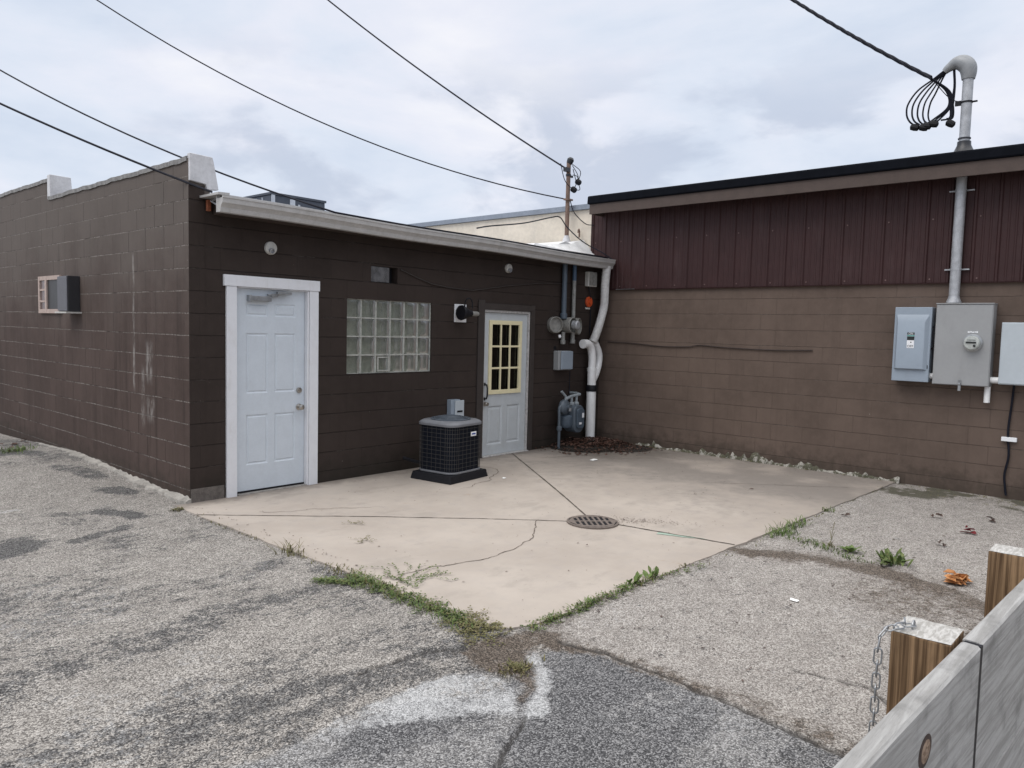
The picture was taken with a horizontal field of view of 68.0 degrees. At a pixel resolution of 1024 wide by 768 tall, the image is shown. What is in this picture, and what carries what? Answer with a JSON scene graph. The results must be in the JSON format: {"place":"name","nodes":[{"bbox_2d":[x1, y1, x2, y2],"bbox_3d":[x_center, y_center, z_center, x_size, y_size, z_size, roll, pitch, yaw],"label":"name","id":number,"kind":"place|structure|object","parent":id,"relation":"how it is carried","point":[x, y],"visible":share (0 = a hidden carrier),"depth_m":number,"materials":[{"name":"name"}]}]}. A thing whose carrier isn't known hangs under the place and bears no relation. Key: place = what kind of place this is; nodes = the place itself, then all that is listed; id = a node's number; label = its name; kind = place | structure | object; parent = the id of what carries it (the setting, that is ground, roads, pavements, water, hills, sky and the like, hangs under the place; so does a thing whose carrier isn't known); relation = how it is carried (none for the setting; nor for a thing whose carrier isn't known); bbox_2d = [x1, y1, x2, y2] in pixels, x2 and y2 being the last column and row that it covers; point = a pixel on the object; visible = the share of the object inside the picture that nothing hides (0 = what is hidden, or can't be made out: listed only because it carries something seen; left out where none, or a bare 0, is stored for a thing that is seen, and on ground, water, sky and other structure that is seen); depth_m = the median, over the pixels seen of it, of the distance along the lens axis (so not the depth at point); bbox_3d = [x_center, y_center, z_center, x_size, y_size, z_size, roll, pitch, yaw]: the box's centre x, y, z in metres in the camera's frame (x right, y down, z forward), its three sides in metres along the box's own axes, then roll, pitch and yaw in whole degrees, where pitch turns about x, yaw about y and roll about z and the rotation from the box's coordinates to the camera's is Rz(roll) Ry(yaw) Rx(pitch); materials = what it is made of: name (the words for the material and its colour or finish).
{"place":"outdoors","nodes":[
{"label":"outdoors","id":0,"kind":"place"},
{"bbox_2d":[0,433,1023,767],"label":"ground","id":1,"kind":"structure","parent":0,"point":[142,629],"depth_m":3.94,"materials":[{"name":"grey asphalt"}]},
{"bbox_2d":[2,443,37,453],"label":"grass tuft","id":2,"kind":"object","parent":1,"relation":"on","point":[20,449],"visible":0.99,"depth_m":9.02,"materials":[{"name":"green plant"}]},
{"bbox_2d":[35,442,190,504],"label":"kerb","id":3,"kind":"structure","parent":1,"relation":"on","point":[178,498],"depth_m":7.62,"materials":[{"name":"concrete"}]},
{"bbox_2d":[170,507,183,511],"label":"creeping weed","id":4,"kind":"object","parent":1,"relation":"on","point":[178,508],"visible":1,"depth_m":6.67,"materials":[{"name":"green plant"}]},
{"bbox_2d":[263,539,304,556],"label":"grass tuft","id":5,"kind":"object","parent":1,"relation":"on","point":[288,550],"visible":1,"depth_m":5.52,"materials":[{"name":"green plant"}]},
{"bbox_2d":[0,153,615,502],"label":"block building","id":6,"kind":"structure","parent":1,"relation":"on","point":[204,346],"depth_m":8.15,"materials":[{"name":"concrete"}]},
{"bbox_2d":[38,275,61,312],"bbox_3d":[-5.602,-1.083,9.200,0.760,0.450,0.030,5,5,42],"label":"window","id":7,"kind":"structure","parent":6,"relation":"in","point":[47,285],"depth_m":9.24,"materials":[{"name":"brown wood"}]},
{"bbox_2d":[55,276,81,313],"bbox_3d":[-5.039,-1.012,8.611,0.370,0.420,0.160,5,5,42],"label":"window air conditioner","id":8,"kind":"object","parent":6,"relation":"attached to","point":[68,294],"depth_m":8.54,"materials":[{"name":"grey metal"}]},
{"bbox_2d":[0,103,212,192],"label":"overhead wire","id":9,"kind":"object","parent":6,"relation":"attached to","point":[109,151],"visible":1,"depth_m":6.90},
{"bbox_2d":[264,241,276,254],"bbox_3d":[-2.325,-1.317,7.351,0.066,0.127,0.127,5,5,42],"label":"lamp holder","id":10,"kind":"object","parent":6,"relation":"attached to","point":[270,247],"visible":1,"depth_m":7.34,"materials":[{"name":"white plastic"}]},
{"bbox_2d":[223,274,319,497],"bbox_3d":[-2.388,0.014,7.515,0.164,2.110,1.032,5,5,42],"label":"door","id":11,"kind":"structure","parent":6,"relation":"in","point":[272,333],"depth_m":7.50,"materials":[{"name":"white metal"}]},
{"bbox_2d":[245,192,325,210],"bbox_3d":[-4.201,-2.785,13.655,1.340,1.032,1.110,5,5,42],"label":"rooftop unit","id":12,"kind":"object","parent":6,"relation":"on","point":[270,196],"visible":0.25,"depth_m":13.09,"materials":[{"name":"grey metal"}]},
{"bbox_2d":[0,69,607,258],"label":"overhead wire","id":13,"kind":"object","parent":6,"relation":"on","point":[294,198],"visible":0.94,"depth_m":8.51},
{"bbox_2d":[346,298,430,373],"bbox_3d":[-1.401,-0.535,8.595,0.090,0.810,1.214,5,5,42],"label":"window","id":14,"kind":"structure","parent":6,"relation":"in","point":[383,336],"depth_m":8.59,"materials":[{"name":"clear glass"}]},
{"bbox_2d":[447,399,463,415],"bbox_3d":[-0.692,0.332,9.317,0.098,0.285,0.205,5,5,42],"label":"disconnect box","id":15,"kind":"object","parent":6,"relation":"attached to","point":[455,406],"visible":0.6,"depth_m":9.27,"materials":[{"name":"grey metal"}]},
{"bbox_2d":[454,298,478,321],"bbox_3d":[-0.536,-0.903,9.277,0.223,0.300,0.303,5,5,42],"label":"wall lamp","id":16,"kind":"object","parent":6,"relation":"attached to","point":[462,312],"visible":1,"depth_m":9.21,"materials":[{"name":"black plastic"}]},
{"bbox_2d":[400,269,561,290],"bbox_3d":[-0.269,-1.271,9.689,0.012,0.204,2.972,5,5,42],"label":"wall cable","id":17,"kind":"object","parent":6,"relation":"attached to","point":[477,289],"depth_m":9.48,"materials":[{"name":"black rubber"}]},
{"bbox_2d":[475,300,534,457],"bbox_3d":[-0.113,-0.073,10.055,0.147,2.024,1.105,5,5,42],"label":"door","id":18,"kind":"structure","parent":6,"relation":"in","point":[503,413],"depth_m":10.07,"materials":[{"name":"white metal"}]},
{"bbox_2d":[505,264,511,272],"bbox_3d":[-0.027,-1.511,9.904,0.066,0.119,0.119,5,5,42],"label":"lamp holder","id":19,"kind":"object","parent":6,"relation":"attached to","point":[508,268],"visible":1,"depth_m":9.89,"materials":[{"name":"white plastic"}]},
{"bbox_2d":[476,216,611,258],"bbox_3d":[0.243,-2.141,10.400,0.886,0.683,2.943,5,5,42],"label":"roof cable","id":20,"kind":"object","parent":6,"relation":"attached to","point":[543,219],"visible":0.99,"depth_m":11.23,"materials":[{"name":"metal"}]},
{"bbox_2d":[553,351,572,400],"bbox_3d":[0.748,-0.099,10.868,0.125,0.755,0.376,5,5,42],"label":"junction box","id":21,"kind":"object","parent":6,"relation":"attached to","point":[562,360],"visible":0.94,"depth_m":10.74,"materials":[{"name":"grey metal"}]},
{"bbox_2d":[547,264,581,343],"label":"meter sockets","id":22,"kind":"object","parent":6,"relation":"attached to","point":[564,324],"visible":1,"depth_m":10.73,"materials":[{"name":"grey metal"}]},
{"bbox_2d":[556,391,583,448],"bbox_3d":[0.792,0.494,10.823,0.328,0.821,0.540,5,5,42],"label":"gas meter","id":23,"kind":"object","parent":6,"relation":"attached to","point":[571,416],"visible":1,"depth_m":10.73,"materials":[{"name":"grey metal"}]},
{"bbox_2d":[560,157,581,241],"bbox_3d":[0.853,-2.730,11.722,0.219,1.526,0.498,5,5,42],"label":"roof mast","id":24,"kind":"object","parent":6,"relation":"on","point":[573,189],"visible":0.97,"depth_m":11.70,"materials":[{"name":"black metal"}]},
{"bbox_2d":[97,0,562,198],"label":"overhead wire","id":25,"kind":"object","parent":24,"relation":"attached to","point":[318,120],"visible":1,"depth_m":11.46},
{"bbox_2d":[327,0,563,167],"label":"overhead wire","id":26,"kind":"object","parent":24,"relation":"attached to","point":[445,87],"visible":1,"depth_m":12.30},
{"bbox_2d":[585,297,592,308],"bbox_3d":[1.149,-1.201,11.264,0.050,0.187,0.154,5,5,42],"label":"pipe cap","id":27,"kind":"object","parent":6,"relation":"attached to","point":[588,301],"visible":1,"depth_m":11.23,"materials":[{"name":"orange plastic"}]},
{"bbox_2d":[585,272,596,334],"bbox_3d":[1.165,-1.189,11.257,0.085,0.935,0.210,5,5,42],"label":"outlet box","id":28,"kind":"object","parent":6,"relation":"attached to","point":[590,279],"visible":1,"depth_m":11.19,"materials":[{"name":"white plastic"}]},
{"bbox_2d":[579,266,610,436],"bbox_3d":[1.208,-0.423,11.222,0.210,2.655,0.542,5,5,42],"label":"drain pipe","id":29,"kind":"object","parent":6,"relation":"attached to","point":[594,350],"visible":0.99,"depth_m":11.21,"materials":[{"name":"white plastic"}]},
{"bbox_2d":[309,574,363,585],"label":"creeping weed","id":30,"kind":"object","parent":1,"relation":"on","point":[341,581],"visible":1,"depth_m":4.91,"materials":[{"name":"green plant"}]},
{"bbox_2d":[322,563,351,575],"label":"grass tuft","id":31,"kind":"object","parent":1,"relation":"on","point":[338,568],"visible":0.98,"depth_m":5.14,"materials":[{"name":"plant"}]},
{"bbox_2d":[340,567,476,625],"bbox_3d":[-0.673,1.298,4.658,1.271,0.030,0.309,5,5,42],"label":"creeping weed","id":32,"kind":"object","parent":1,"relation":"on","point":[406,597],"visible":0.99,"depth_m":4.63,"materials":[{"name":"green plant"}]},
{"bbox_2d":[432,605,513,645],"bbox_3d":[-0.192,1.347,4.215,0.489,0.041,0.443,5,5,42],"label":"creeping weed","id":33,"kind":"object","parent":1,"relation":"on","point":[480,624],"visible":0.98,"depth_m":4.21,"materials":[{"name":"green plant"}]},
{"bbox_2d":[408,204,591,248],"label":"cream building","id":34,"kind":"structure","parent":1,"relation":"on","point":[547,230],"depth_m":12.44,"materials":[{"name":"beige paint"}]},
{"bbox_2d":[350,574,653,630],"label":"edge grass","id":35,"kind":"structure","parent":1,"relation":"on","point":[560,615],"depth_m":4.47,"materials":[{"name":"green plant"}]},
{"bbox_2d":[489,654,544,677],"bbox_3d":[0.042,1.391,3.769,0.194,0.054,0.334,5,5,42],"label":"creeping weed","id":36,"kind":"object","parent":1,"relation":"on","point":[514,668],"visible":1,"depth_m":3.74,"materials":[{"name":"green plant"}]},
{"bbox_2d":[520,582,643,632],"bbox_3d":[0.465,1.332,4.609,0.161,0.029,1.130,5,6,43],"label":"creeping weed","id":37,"kind":"object","parent":1,"relation":"on","point":[575,606],"visible":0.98,"depth_m":4.55,"materials":[{"name":"green plant"}]},
{"bbox_2d":[566,595,597,610],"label":"grass tuft","id":38,"kind":"object","parent":1,"relation":"on","point":[587,601],"visible":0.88,"depth_m":4.62,"materials":[{"name":"green plant"}]},
{"bbox_2d":[179,452,1017,682],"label":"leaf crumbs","id":39,"kind":"object","parent":1,"relation":"on","point":[714,566],"visible":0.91,"depth_m":5.88,"materials":[{"name":"brown plant"}]},
{"bbox_2d":[635,561,704,583],"bbox_3d":[1.113,1.304,5.225,0.752,0.023,0.107,-2,5,-41],"label":"creeping weed","id":40,"kind":"object","parent":1,"relation":"on","point":[673,572],"visible":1,"depth_m":5.24,"materials":[{"name":"green plant"}]},
{"bbox_2d":[762,514,816,538],"bbox_3d":[2.398,1.219,6.548,0.313,0.103,0.897,4,5,36],"label":"grass tuft","id":41,"kind":"object","parent":1,"relation":"on","point":[792,526],"visible":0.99,"depth_m":6.47,"materials":[{"name":"green plant"}]},
{"bbox_2d":[587,143,1023,500],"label":"long building","id":42,"kind":"structure","parent":1,"relation":"on","point":[833,267],"depth_m":9.38,"materials":[{"name":"red"}]},
{"bbox_2d":[608,341,812,350],"bbox_3d":[2.588,-0.517,10.446,3.070,0.054,0.017,5,5,42],"label":"cable","id":43,"kind":"object","parent":42,"relation":"attached to","point":[711,346],"visible":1,"depth_m":10.31,"materials":[{"name":"black rubber"}]},
{"bbox_2d":[891,307,935,381],"bbox_3d":[4.549,-0.447,8.566,0.421,0.833,0.208,5,5,42],"label":"safety switch","id":44,"kind":"object","parent":42,"relation":"attached to","point":[914,341],"visible":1,"depth_m":8.50,"materials":[{"name":"grey metal"}]},
{"bbox_2d":[894,314,929,370],"bbox_3d":[4.479,-0.469,8.517,0.335,0.620,0.034,5,5,42],"label":"door","id":45,"kind":"structure","parent":44,"relation":"in","point":[915,358],"depth_m":8.50,"materials":[{"name":"grey metal"}]},
{"bbox_2d":[942,55,977,302],"bbox_3d":[4.835,-2.214,8.261,0.361,2.652,0.239,10,9,63],"label":"service mast","id":46,"kind":"object","parent":42,"relation":"attached to","point":[965,66],"visible":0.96,"depth_m":8.18,"materials":[{"name":"grey metal"}]},
{"bbox_2d":[790,0,955,130],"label":"service drop cable","id":47,"kind":"object","parent":46,"relation":"attached to","point":[934,122],"visible":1,"depth_m":8.42,"materials":[{"name":"rubber"}]},
{"bbox_2d":[932,303,997,402],"bbox_3d":[4.911,-0.341,8.201,0.626,1.061,0.276,5,5,42],"label":"meter cabinet","id":48,"kind":"object","parent":42,"relation":"attached to","point":[964,344],"visible":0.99,"depth_m":8.17,"materials":[{"name":"grey metal"}]},
{"bbox_2d":[998,322,1023,494],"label":"breaker panel","id":49,"kind":"object","parent":42,"relation":"attached to","point":[1011,366],"visible":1,"depth_m":7.90,"materials":[{"name":"grey metal"}]},
{"bbox_2d":[622,443,1022,509],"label":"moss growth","id":50,"kind":"object","parent":1,"relation":"on","point":[880,480],"visible":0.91,"depth_m":8.35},
{"bbox_2d":[778,532,874,563],"bbox_3d":[2.459,1.288,5.986,0.408,0.046,0.834,-2,5,-38],"label":"weed strip","id":51,"kind":"object","parent":1,"relation":"on","point":[816,544],"visible":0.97,"depth_m":6.00,"materials":[{"name":"green plant"}]},
{"bbox_2d":[822,506,834,512],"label":"creeping weed","id":52,"kind":"object","parent":1,"relation":"on","point":[827,510],"visible":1,"depth_m":7.29,"materials":[{"name":"green plant"}]},
{"bbox_2d":[826,522,834,547],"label":"stem weed","id":53,"kind":"object","parent":1,"relation":"on","point":[830,542],"visible":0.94,"depth_m":6.05,"materials":[{"name":"plant"}]},
{"bbox_2d":[841,545,862,551],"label":"rosette weed","id":54,"kind":"object","parent":1,"relation":"on","point":[850,548],"visible":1,"depth_m":5.94,"materials":[{"name":"green plant"}]},
{"bbox_2d":[875,548,914,567],"bbox_3d":[2.826,1.289,5.627,0.273,0.102,0.376,5,5,42],"label":"leafy weed","id":55,"kind":"object","parent":1,"relation":"on","point":[888,557],"visible":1,"depth_m":5.63,"materials":[{"name":"green plant"}]},
{"bbox_2d":[833,544,1023,767],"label":"wooden barrier","id":56,"kind":"object","parent":1,"relation":"on","point":[955,697],"visible":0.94,"depth_m":2.03,"materials":[{"name":"grey wood"}]},
{"bbox_2d":[868,617,916,731],"bbox_3d":[1.030,1.045,2.078,0.163,0.815,0.028,-1,5,-28],"label":"chain","id":57,"kind":"object","parent":56,"relation":"hanging from","point":[880,636],"visible":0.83,"depth_m":2.03,"materials":[{"name":"metal"}]},
{"bbox_2d":[943,569,971,584],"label":"dry leaf clump","id":58,"kind":"object","parent":1,"relation":"on","point":[957,578],"visible":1,"depth_m":5.19,"materials":[{"name":"brown plant"}]},
{"bbox_2d":[959,525,975,533],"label":"dead leaf","id":59,"kind":"object","parent":1,"relation":"on","point":[970,529],"visible":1,"depth_m":6.57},
{"bbox_2d":[0,0,1023,223],"label":"sky","id":60,"kind":"structure","parent":0,"point":[640,94],"materials":[{"name":"grey"}]},
{"bbox_2d":[174,447,893,630],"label":"patio","id":61,"kind":"structure","parent":0,"point":[479,537],"depth_m":6.64,"materials":[{"name":"concrete"}]},
{"bbox_2d":[360,562,458,586],"bbox_3d":[-0.718,1.262,5.087,0.667,0.025,0.523,5,5,42],"label":"creeping weed","id":62,"kind":"object","parent":61,"relation":"on","point":[400,577],"visible":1,"depth_m":5.01,"materials":[{"name":"green plant"}]},
{"bbox_2d":[403,414,487,484],"bbox_3d":[-0.784,0.681,8.500,0.809,0.699,0.666,4,5,35],"label":"air conditioner condenser","id":63,"kind":"object","parent":61,"relation":"on","point":[450,449],"visible":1,"depth_m":8.22,"materials":[{"name":"black metal"}]},
{"bbox_2d":[567,515,618,529],"bbox_3d":[0.703,1.227,6.634,0.452,0.064,0.452,5,5,42],"label":"storm drain","id":64,"kind":"object","parent":61,"relation":"in","point":[595,522],"visible":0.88,"depth_m":6.59,"materials":[{"name":"metal"}]},
{"bbox_2d":[542,436,664,454],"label":"leaf litter","id":65,"kind":"object","parent":61,"relation":"on","point":[589,438],"visible":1,"depth_m":10.78,"materials":[{"name":"brown plant"}]},
{"bbox_2d":[626,571,642,584],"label":"dock weed","id":66,"kind":"object","parent":61,"relation":"on","point":[637,576],"visible":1,"depth_m":5.01,"materials":[{"name":"green plant"}]},
{"bbox_2d":[642,565,658,578],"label":"dock weed","id":67,"kind":"object","parent":61,"relation":"on","point":[654,572],"visible":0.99,"depth_m":5.16,"materials":[{"name":"green plant"}]},
{"bbox_2d":[637,441,899,483],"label":"mortar kerb","id":68,"kind":"structure","parent":61,"relation":"on","point":[755,457],"depth_m":9.88,"materials":[{"name":"grey concrete"}]},
{"bbox_2d":[200,490,877,630],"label":"joint grass","id":69,"kind":"structure","parent":0,"point":[427,609],"depth_m":4.75,"materials":[{"name":"green plant"}]},
{"bbox_2d":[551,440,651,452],"bbox_3d":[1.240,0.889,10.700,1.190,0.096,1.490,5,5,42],"label":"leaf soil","id":70,"kind":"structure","parent":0,"point":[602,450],"depth_m":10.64,"materials":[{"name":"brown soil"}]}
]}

